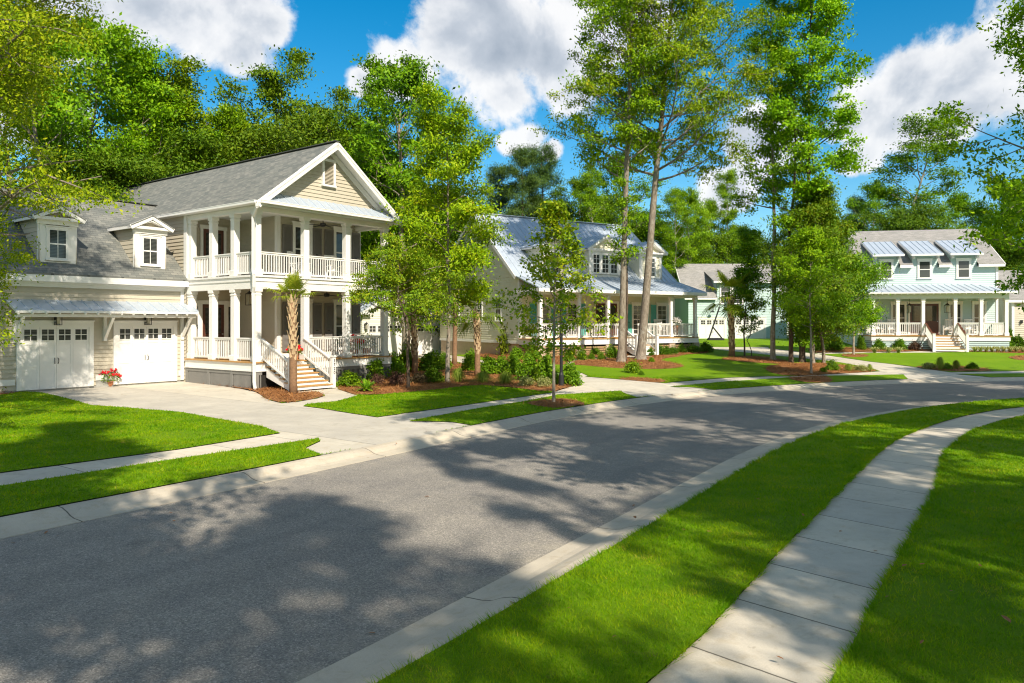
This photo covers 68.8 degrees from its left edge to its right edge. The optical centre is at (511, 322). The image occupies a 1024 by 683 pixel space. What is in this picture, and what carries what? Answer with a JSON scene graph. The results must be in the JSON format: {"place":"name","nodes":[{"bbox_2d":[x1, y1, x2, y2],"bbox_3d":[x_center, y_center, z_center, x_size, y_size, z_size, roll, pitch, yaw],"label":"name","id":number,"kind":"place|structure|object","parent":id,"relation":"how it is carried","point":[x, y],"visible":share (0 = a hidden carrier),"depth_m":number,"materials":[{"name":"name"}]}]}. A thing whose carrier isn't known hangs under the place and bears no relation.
{"place":"outdoors","nodes":[
{"label":"outdoors","id":0,"kind":"place"},
{"bbox_2d":[0,433,298,484],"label":"sidewalk","id":1,"kind":"structure","parent":0,"point":[6,478],"depth_m":14.30,"materials":[{"name":"concrete"}]},
{"bbox_2d":[35,382,469,454],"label":"driveway","id":2,"kind":"structure","parent":0,"point":[334,431],"depth_m":21.61,"materials":[{"name":"concrete"}]},
{"bbox_2d":[0,381,1023,682],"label":"road","id":3,"kind":"structure","parent":0,"point":[294,579],"depth_m":9.54,"materials":[{"name":"grey asphalt"}]},
{"bbox_2d":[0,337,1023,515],"bbox_3d":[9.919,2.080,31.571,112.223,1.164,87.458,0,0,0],"label":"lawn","id":4,"kind":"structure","parent":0,"point":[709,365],"depth_m":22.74,"materials":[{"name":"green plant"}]},
{"bbox_2d":[0,0,154,185],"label":"leafy tree","id":5,"kind":"object","parent":4,"relation":"on","point":[65,103],"visible":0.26,"depth_m":39.01,"materials":[{"name":"green plant"}]},
{"bbox_2d":[3,133,195,200],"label":"young tree","id":6,"kind":"object","parent":4,"relation":"on","point":[130,163],"visible":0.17,"depth_m":39.46,"materials":[{"name":"green plant"}]},
{"bbox_2d":[0,11,232,186],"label":"leafy tree","id":7,"kind":"object","parent":4,"relation":"on","point":[118,40],"visible":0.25,"depth_m":43.23,"materials":[{"name":"green plant"}]},
{"bbox_2d":[114,122,244,184],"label":"young tree","id":8,"kind":"object","parent":4,"relation":"on","point":[181,166],"visible":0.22,"depth_m":42.42,"materials":[{"name":"green plant"}]},
{"bbox_2d":[129,52,229,159],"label":"slim tree","id":9,"kind":"object","parent":4,"relation":"on","point":[183,80],"visible":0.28,"depth_m":48.02,"materials":[{"name":"green plant"}]},
{"bbox_2d":[165,106,348,167],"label":"young tree","id":10,"kind":"object","parent":4,"relation":"on","point":[252,142],"visible":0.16,"depth_m":44.61,"materials":[{"name":"green plant"}]},
{"bbox_2d":[201,44,360,157],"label":"leafy tree","id":11,"kind":"object","parent":4,"relation":"on","point":[271,85],"visible":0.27,"depth_m":50.70,"materials":[{"name":"green plant"}]},
{"bbox_2d":[254,95,407,246],"bbox_3d":[-15.528,-6.919,59.267,19.786,19.278,18.610,0,0,27],"label":"young tree","id":12,"kind":"object","parent":4,"relation":"on","point":[338,123],"visible":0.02,"depth_m":53.15,"materials":[{"name":"green plant"}]},
{"bbox_2d":[361,280,440,355],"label":"white garage","id":13,"kind":"structure","parent":4,"relation":"on","point":[428,342],"depth_m":51.98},
{"bbox_2d":[366,321,401,355],"bbox_3d":[-8.680,1.160,51.210,0.140,2.440,3.480,0,0,37],"label":"garage door","id":14,"kind":"structure","parent":13,"relation":"in","point":[373,327],"depth_m":51.60,"materials":[{"name":"white paint"}]},
{"bbox_2d":[417,321,440,354],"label":"garage door","id":15,"kind":"structure","parent":13,"relation":"in","point":[427,342],"depth_m":54.66,"materials":[{"name":"white paint"}]},
{"bbox_2d":[340,50,473,355],"bbox_3d":[-8.393,-7.891,50.066,13.647,20.885,12.348,0,0,33],"label":"tree","id":16,"kind":"object","parent":4,"relation":"on","point":[408,74],"visible":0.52,"depth_m":48.73,"materials":[{"name":"green plant"}]},
{"bbox_2d":[361,183,461,336],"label":"young tree","id":17,"kind":"object","parent":4,"relation":"on","point":[393,196],"visible":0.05,"depth_m":54.42,"materials":[{"name":"green plant"}]},
{"bbox_2d":[1,347,1023,407],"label":"mulch bed","id":18,"kind":"object","parent":4,"relation":"on","point":[561,387],"visible":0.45,"depth_m":34.50,"materials":[{"name":"brown wood"}]},
{"bbox_2d":[262,270,319,393],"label":"palm tree","id":19,"kind":"object","parent":18,"relation":"on","point":[293,282],"visible":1,"depth_m":26.50,"materials":[{"name":"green plant"}]},
{"bbox_2d":[336,370,362,386],"bbox_3d":[-6.463,2.296,29.659,1.186,0.834,1.179,0,0,-13],"label":"shrub","id":20,"kind":"object","parent":18,"relation":"on","point":[348,378],"visible":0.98,"depth_m":29.45,"materials":[{"name":"green plant"}]},
{"bbox_2d":[387,351,406,376],"bbox_3d":[-5.390,2.057,33.845,1.348,1.526,1.356,0,0,-32],"label":"shrub","id":21,"kind":"object","parent":18,"relation":"on","point":[398,365],"visible":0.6,"depth_m":33.67,"materials":[{"name":"green plant"}]},
{"bbox_2d":[337,232,479,387],"bbox_3d":[-3.899,-0.360,28.502,5.425,6.120,5.710,0,0,0],"label":"tree","id":22,"kind":"object","parent":18,"relation":"on","point":[382,278],"visible":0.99,"depth_m":28.22,"materials":[{"name":"green plant"}]},
{"bbox_2d":[390,264,440,372],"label":"palm tree","id":23,"kind":"object","parent":18,"relation":"on","point":[414,345],"visible":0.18,"depth_m":36.34,"materials":[{"name":"plant"}]},
{"bbox_2d":[418,349,450,370],"bbox_3d":[-3.992,2.037,37.582,1.823,1.355,1.812,0,0,9],"label":"shrub","id":24,"kind":"object","parent":18,"relation":"on","point":[431,359],"visible":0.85,"depth_m":37.32,"materials":[{"name":"green plant"}]},
{"bbox_2d":[378,80,523,382],"bbox_3d":[-2.648,-3.607,31.009,5.717,12.498,6.023,0,0,32],"label":"oak tree","id":25,"kind":"object","parent":18,"relation":"on","point":[447,127],"visible":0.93,"depth_m":30.54,"materials":[{"name":"green plant"}]},
{"bbox_2d":[439,271,473,364],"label":"palm tree","id":26,"kind":"object","parent":18,"relation":"on","point":[454,349],"visible":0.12,"depth_m":40.52,"materials":[{"name":"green plant"}]},
{"bbox_2d":[442,285,506,375],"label":"palm tree","id":27,"kind":"object","parent":18,"relation":"on","point":[477,334],"visible":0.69,"depth_m":32.83,"materials":[{"name":"green plant"}]},
{"bbox_2d":[514,353,537,380],"bbox_3d":[0.706,1.988,31.139,1.180,1.471,1.172,0,0,17],"label":"hedge shrub","id":28,"kind":"object","parent":18,"relation":"on","point":[529,363],"visible":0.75,"depth_m":30.96,"materials":[{"name":"green plant"}]},
{"bbox_2d":[532,352,557,380],"bbox_3d":[1.400,1.977,30.478,1.220,1.579,1.213,0,0,-12],"label":"hedge shrub","id":29,"kind":"object","parent":18,"relation":"on","point":[544,365],"visible":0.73,"depth_m":30.29,"materials":[{"name":"green plant"}]},
{"bbox_2d":[486,198,622,401],"bbox_3d":[1.369,-0.645,24.665,4.112,6.854,3.801,0,0,-31],"label":"maple tree","id":30,"kind":"object","parent":18,"relation":"on","point":[553,214],"visible":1,"depth_m":24.37,"materials":[{"name":"green plant"}]},
{"bbox_2d":[557,360,584,386],"bbox_3d":[2.291,2.117,29.613,1.116,1.267,1.123,0,0,28],"label":"hedge shrub","id":31,"kind":"object","parent":18,"relation":"on","point":[572,375],"visible":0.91,"depth_m":29.39,"materials":[{"name":"green plant"}]},
{"bbox_2d":[602,186,649,360],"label":"slim tree","id":32,"kind":"object","parent":18,"relation":"on","point":[610,227],"visible":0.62,"depth_m":41.41,"materials":[{"name":"green plant"}]},
{"bbox_2d":[558,0,701,362],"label":"tall tree","id":33,"kind":"object","parent":18,"relation":"on","point":[608,10],"visible":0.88,"depth_m":40.28,"materials":[{"name":"green plant"}]},
{"bbox_2d":[527,0,793,359],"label":"tall tree","id":34,"kind":"object","parent":18,"relation":"on","point":[695,11],"visible":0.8,"depth_m":41.00,"materials":[{"name":"green plant"}]},
{"bbox_2d":[723,0,820,359],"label":"tall tree","id":35,"kind":"object","parent":18,"relation":"on","point":[756,42],"visible":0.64,"depth_m":43.58,"materials":[{"name":"green plant"}]},
{"bbox_2d":[752,45,837,362],"bbox_3d":[15.872,-6.437,41.841,4.496,17.845,4.733,0,0,-25],"label":"tall tree","id":36,"kind":"object","parent":18,"relation":"on","point":[804,102],"visible":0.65,"depth_m":41.78,"materials":[{"name":"green plant"}]},
{"bbox_2d":[747,175,869,362],"bbox_3d":[16.702,-2.917,42.209,6.388,10.807,6.473,0,0,29],"label":"oak tree","id":37,"kind":"object","parent":18,"relation":"on","point":[825,204],"visible":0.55,"depth_m":41.19,"materials":[{"name":"green plant"}]},
{"bbox_2d":[766,225,855,373],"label":"street tree","id":38,"kind":"object","parent":18,"relation":"on","point":[815,246],"visible":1,"depth_m":36.13,"materials":[{"name":"green plant"}]},
{"bbox_2d":[760,223,899,362],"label":"oak tree","id":39,"kind":"object","parent":18,"relation":"on","point":[804,336],"visible":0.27,"depth_m":41.89,"materials":[{"name":"green plant"}]},
{"bbox_2d":[831,250,892,354],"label":"lawn tree","id":40,"kind":"object","parent":18,"relation":"on","point":[870,320],"visible":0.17,"depth_m":47.55,"materials":[{"name":"green plant"}]},
{"bbox_2d":[566,169,621,223],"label":"slim tree","id":41,"kind":"object","parent":4,"relation":"on","point":[588,195],"visible":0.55,"depth_m":73.24,"materials":[{"name":"green plant"}]},
{"bbox_2d":[656,186,703,278],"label":"slim tree","id":42,"kind":"object","parent":4,"relation":"on","point":[675,201],"visible":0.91,"depth_m":71.59,"materials":[{"name":"green plant"}]},
{"bbox_2d":[671,264,794,337],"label":"aqua garage","id":43,"kind":"structure","parent":4,"relation":"on","point":[694,275],"depth_m":68.48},
{"bbox_2d":[698,317,725,337],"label":"garage door","id":44,"kind":"structure","parent":43,"relation":"in","point":[705,324],"depth_m":68.45,"materials":[{"name":"white paint"}]},
{"bbox_2d":[734,317,765,337],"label":"garage door","id":45,"kind":"structure","parent":43,"relation":"in","point":[761,333],"depth_m":68.45,"materials":[{"name":"white paint"}]},
{"bbox_2d":[700,269,765,356],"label":"palm tree","id":46,"kind":"object","parent":4,"relation":"on","point":[732,282],"visible":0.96,"depth_m":45.55,"materials":[{"name":"green plant"}]},
{"bbox_2d":[716,226,771,355],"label":"sapling","id":47,"kind":"object","parent":4,"relation":"on","point":[747,250],"visible":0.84,"depth_m":45.78,"materials":[{"name":"green plant"}]},
{"bbox_2d":[736,291,762,355],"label":"sapling","id":48,"kind":"object","parent":4,"relation":"on","point":[750,328],"visible":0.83,"depth_m":46.04,"materials":[{"name":"green plant"}]},
{"bbox_2d":[831,229,1017,351],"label":"aqua house","id":49,"kind":"structure","parent":4,"relation":"on","point":[939,279],"depth_m":53.51,"materials":[{"name":"wood"}]},
{"bbox_2d":[890,301,907,332],"bbox_3d":[28.063,-0.360,54.275,1.150,2.270,0.090,0,0,11],"label":"window","id":50,"kind":"structure","parent":49,"relation":"in","point":[903,304],"depth_m":54.24,"materials":[{"name":"white paint"}]},
{"bbox_2d":[908,301,940,334],"bbox_3d":[29.728,-0.275,53.934,2.200,2.410,0.100,0,0,11],"label":"door","id":51,"kind":"structure","parent":49,"relation":"in","point":[932,309],"depth_m":53.91,"materials":[{"name":"brown glass"}]},
{"bbox_2d":[917,258,932,278],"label":"window","id":52,"kind":"structure","parent":49,"relation":"in","point":[924,266],"depth_m":53.93,"materials":[{"name":"white paint"}]},
{"bbox_2d":[947,301,963,332],"bbox_3d":[31.739,-0.360,53.533,1.020,2.270,0.090,0,0,11],"label":"window","id":53,"kind":"structure","parent":49,"relation":"in","point":[960,303],"depth_m":53.53,"materials":[{"name":"white paint"}]},
{"bbox_2d":[955,258,971,278],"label":"window","id":54,"kind":"structure","parent":49,"relation":"in","point":[963,265],"depth_m":53.44,"materials":[{"name":"white paint"}]},
{"bbox_2d":[971,301,987,332],"bbox_3d":[33.257,-0.360,53.225,1.020,2.270,0.090,0,0,11],"label":"window","id":55,"kind":"structure","parent":49,"relation":"in","point":[975,304],"depth_m":53.25,"materials":[{"name":"white paint"}]},
{"bbox_2d":[990,238,1023,269],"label":"young tree","id":56,"kind":"object","parent":4,"relation":"on","point":[1005,255],"visible":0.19,"depth_m":71.39,"materials":[{"name":"green plant"}]},
{"bbox_2d":[998,270,1023,339],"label":"tan garage","id":57,"kind":"structure","parent":4,"relation":"on","point":[1016,321],"depth_m":55.23,"materials":[{"name":"beige"}]},
{"bbox_2d":[0,336,1023,682],"bbox_3d":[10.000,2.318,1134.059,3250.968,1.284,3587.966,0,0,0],"label":"ground","id":58,"kind":"structure","parent":0,"point":[426,410],"depth_m":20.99,"materials":[{"name":"green plant"}]},
{"bbox_2d":[10,141,136,200],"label":"young tree","id":59,"kind":"object","parent":58,"relation":"on","point":[94,182],"visible":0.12,"depth_m":37.30,"materials":[{"name":"green plant"}]},
{"bbox_2d":[0,0,148,354],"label":"yard tree","id":60,"kind":"object","parent":58,"relation":"on","point":[19,79],"visible":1,"depth_m":16.36,"materials":[{"name":"green plant"}]},
{"bbox_2d":[25,35,214,185],"bbox_3d":[-24.487,-7.821,48.074,11.781,20.750,11.778,0,0,-34],"label":"leafy tree","id":61,"kind":"object","parent":58,"relation":"on","point":[144,80],"visible":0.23,"depth_m":46.58,"materials":[{"name":"green plant"}]},
{"bbox_2d":[0,140,404,393],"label":"beige house","id":62,"kind":"structure","parent":58,"relation":"on","point":[171,278],"depth_m":29.84,"materials":[{"name":"beige wood"}]},
{"bbox_2d":[16,320,94,390],"bbox_3d":[-16.486,1.170,27.065,0.140,2.460,2.620,0,0,37],"label":"garage door","id":63,"kind":"structure","parent":62,"relation":"in","point":[62,355],"depth_m":27.01,"materials":[{"name":"white paint"}]},
{"bbox_2d":[45,225,70,261],"bbox_3d":[-16.528,-2.860,27.234,0.090,1.270,0.880,0,0,37],"label":"window","id":64,"kind":"structure","parent":62,"relation":"in","point":[57,237],"depth_m":27.23,"materials":[{"name":"white paint"}]},
{"bbox_2d":[113,321,177,384],"bbox_3d":[-14.518,1.170,29.689,0.140,2.460,2.600,0,0,37],"label":"garage door","id":65,"kind":"structure","parent":62,"relation":"in","point":[142,353],"depth_m":29.63,"materials":[{"name":"white paint"}]},
{"bbox_2d":[139,234,161,266],"bbox_3d":[-14.482,-2.860,29.962,0.090,1.270,0.880,0,0,37],"label":"window","id":66,"kind":"structure","parent":62,"relation":"in","point":[150,244],"depth_m":29.97,"materials":[{"name":"white paint"}]},
{"bbox_2d":[199,224,226,277],"bbox_3d":[-12.662,-2.935,31.747,0.100,2.290,1.250,0,0,37],"label":"door","id":67,"kind":"structure","parent":62,"relation":"in","point":[204,229],"depth_m":31.57,"materials":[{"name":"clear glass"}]},
{"bbox_2d":[198,300,227,357],"bbox_3d":[-12.668,0.290,31.739,0.100,2.400,1.300,0,0,37],"label":"door","id":68,"kind":"structure","parent":62,"relation":"in","point":[204,305],"depth_m":31.58,"materials":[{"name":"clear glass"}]},
{"bbox_2d":[291,221,312,273],"bbox_3d":[-8.966,-3.175,32.050,0.090,2.200,1.120,0,0,37],"label":"door","id":69,"kind":"structure","parent":62,"relation":"in","point":[296,226],"depth_m":31.91,"materials":[{"name":"white paint"}]},
{"bbox_2d":[293,298,313,350],"bbox_3d":[-8.966,0.120,32.050,0.090,2.270,1.120,0,0,37],"label":"door","id":70,"kind":"structure","parent":62,"relation":"in","point":[299,300],"depth_m":31.98,"materials":[{"name":"white paint"}]},
{"bbox_2d":[332,299,352,349],"bbox_3d":[-7.646,0.120,33.810,0.090,2.270,1.120,0,0,37],"label":"window","id":71,"kind":"structure","parent":62,"relation":"in","point":[337,305],"depth_m":33.64,"materials":[{"name":"white paint"}]},
{"bbox_2d":[332,226,352,275],"bbox_3d":[-7.646,-3.175,33.810,0.090,2.200,1.120,0,0,37],"label":"window","id":72,"kind":"structure","parent":62,"relation":"in","point":[337,230],"depth_m":33.64,"materials":[{"name":"white paint"}]},
{"bbox_2d":[145,100,285,161],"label":"leafy tree","id":73,"kind":"object","parent":58,"relation":"on","point":[226,116],"visible":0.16,"depth_m":46.56,"materials":[{"name":"green plant"}]},
{"bbox_2d":[271,85,385,175],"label":"leafy tree","id":74,"kind":"object","parent":58,"relation":"on","point":[341,95],"visible":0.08,"depth_m":55.67,"materials":[{"name":"green plant"}]},
{"bbox_2d":[342,80,430,263],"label":"leafy tree","id":75,"kind":"object","parent":58,"relation":"on","point":[382,124],"visible":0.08,"depth_m":59.12,"materials":[{"name":"green plant"}]},
{"bbox_2d":[343,124,465,266],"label":"young tree","id":76,"kind":"object","parent":58,"relation":"on","point":[380,189],"visible":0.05,"depth_m":55.99,"materials":[{"name":"green plant"}]},
{"bbox_2d":[479,161,518,213],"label":"pine tree","id":77,"kind":"object","parent":58,"relation":"on","point":[495,175],"visible":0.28,"depth_m":79.50,"materials":[{"name":"green plant"}]},
{"bbox_2d":[0,377,1023,538],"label":"curb","id":78,"kind":"structure","parent":58,"relation":"on","point":[38,520],"depth_m":14.26,"materials":[{"name":"concrete"}]},
{"bbox_2d":[498,143,547,217],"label":"pine tree","id":79,"kind":"object","parent":58,"relation":"on","point":[531,180],"visible":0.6,"depth_m":74.95,"materials":[{"name":"green plant"}]},
{"bbox_2d":[515,137,570,215],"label":"pine tree","id":80,"kind":"object","parent":58,"relation":"on","point":[546,170],"visible":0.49,"depth_m":81.47,"materials":[{"name":"green plant"}]},
{"bbox_2d":[440,212,706,356],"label":"cream cottage","id":81,"kind":"structure","parent":58,"relation":"on","point":[667,289],"depth_m":47.80,"materials":[{"name":"white wood"}]},
{"bbox_2d":[594,301,618,335],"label":"door","id":82,"kind":"structure","parent":81,"relation":"in","point":[613,310],"depth_m":47.93,"materials":[{"name":"clear glass"}]},
{"bbox_2d":[631,302,640,334],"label":"window","id":83,"kind":"structure","parent":81,"relation":"in","point":[636,306],"depth_m":49.28,"materials":[{"name":"white paint"}]},
{"bbox_2d":[656,302,667,334],"bbox_3d":[10.132,-0.220,50.495,1.100,2.190,0.090,0,0,-32],"label":"window","id":84,"kind":"structure","parent":81,"relation":"in","point":[661,308],"depth_m":50.54,"materials":[{"name":"white paint"}]},
{"bbox_2d":[551,162,617,221],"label":"leafy tree","id":85,"kind":"object","parent":58,"relation":"on","point":[570,183],"visible":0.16,"depth_m":77.14,"materials":[{"name":"green plant"}]},
{"bbox_2d":[570,196,662,241],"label":"young tree","id":86,"kind":"object","parent":58,"relation":"on","point":[610,220],"visible":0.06,"depth_m":78.70,"materials":[{"name":"green plant"}]},
{"bbox_2d":[573,152,673,241],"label":"leafy tree","id":87,"kind":"object","parent":58,"relation":"on","point":[646,191],"visible":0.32,"depth_m":79.18,"materials":[{"name":"green plant"}]},
{"bbox_2d":[296,398,1011,682],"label":"curb","id":88,"kind":"structure","parent":58,"relation":"on","point":[396,648],"depth_m":7.71,"materials":[{"name":"concrete"}]},
{"bbox_2d":[628,207,715,266],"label":"young tree","id":89,"kind":"object","parent":58,"relation":"on","point":[659,239],"visible":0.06,"depth_m":80.36,"materials":[{"name":"green plant"}]},
{"bbox_2d":[661,186,718,273],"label":"leafy tree","id":90,"kind":"object","parent":58,"relation":"on","point":[693,197],"visible":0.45,"depth_m":75.24,"materials":[{"name":"green plant"}]},
{"bbox_2d":[686,197,740,263],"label":"leafy tree","id":91,"kind":"object","parent":58,"relation":"on","point":[716,216],"visible":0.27,"depth_m":83.27,"materials":[{"name":"green plant"}]},
{"bbox_2d":[669,228,758,263],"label":"young tree","id":92,"kind":"object","parent":58,"relation":"on","point":[708,253],"visible":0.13,"depth_m":81.85,"materials":[{"name":"green plant"}]},
{"bbox_2d":[710,166,745,263],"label":"slim tree","id":93,"kind":"object","parent":58,"relation":"on","point":[729,178],"visible":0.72,"depth_m":83.39,"materials":[{"name":"green plant"}]},
{"bbox_2d":[710,222,787,325],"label":"young tree","id":94,"kind":"object","parent":58,"relation":"on","point":[764,252],"visible":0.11,"depth_m":84.77,"materials":[{"name":"green plant"}]},
{"bbox_2d":[742,0,874,361],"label":"tall tree","id":95,"kind":"object","parent":58,"relation":"on","point":[831,10],"visible":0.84,"depth_m":41.77,"materials":[{"name":"green plant"}]},
{"bbox_2d":[843,180,906,230],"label":"leafy tree","id":96,"kind":"object","parent":58,"relation":"on","point":[873,195],"visible":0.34,"depth_m":81.58,"materials":[{"name":"green plant"}]},
{"bbox_2d":[847,197,979,230],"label":"young tree","id":97,"kind":"object","parent":58,"relation":"on","point":[909,218],"visible":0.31,"depth_m":74.48,"materials":[{"name":"green plant"}]},
{"bbox_2d":[865,110,974,228],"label":"open tree","id":98,"kind":"object","parent":58,"relation":"on","point":[905,159],"visible":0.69,"depth_m":80.68,"materials":[{"name":"green plant"}]},
{"bbox_2d":[927,188,997,229],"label":"leafy tree","id":99,"kind":"object","parent":58,"relation":"on","point":[960,200],"visible":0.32,"depth_m":83.11,"materials":[{"name":"green plant"}]},
{"bbox_2d":[961,177,1022,263],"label":"leafy tree","id":100,"kind":"object","parent":58,"relation":"on","point":[990,203],"visible":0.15,"depth_m":80.98,"materials":[{"name":"green plant"}]},
{"bbox_2d":[0,0,1023,269],"label":"sky","id":101,"kind":"structure","parent":0,"point":[506,55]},
{"bbox_2d":[418,355,710,396],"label":"driveway","id":102,"kind":"structure","parent":0,"point":[637,388],"depth_m":29.77,"materials":[{"name":"concrete"}]},
{"bbox_2d":[366,398,1023,682],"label":"lawn","id":103,"kind":"structure","parent":0,"point":[922,603],"depth_m":7.19,"materials":[{"name":"green plant"}]},
{"bbox_2d":[922,0,1023,313],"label":"leafy tree","id":104,"kind":"object","parent":103,"relation":"on","point":[1011,213],"visible":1,"depth_m":25.31,"materials":[{"name":"green plant"}]},
{"bbox_2d":[378,371,1023,417],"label":"sidewalk","id":105,"kind":"structure","parent":0,"point":[573,390],"depth_m":28.20,"materials":[{"name":"concrete"}]},
{"bbox_2d":[649,407,1023,682],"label":"sidewalk","id":106,"kind":"structure","parent":0,"point":[798,607],"depth_m":7.64,"materials":[{"name":"concrete"}]},
{"bbox_2d":[713,347,985,378],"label":"driveway","id":107,"kind":"structure","parent":0,"point":[908,372],"depth_m":40.95,"materials":[{"name":"concrete"}]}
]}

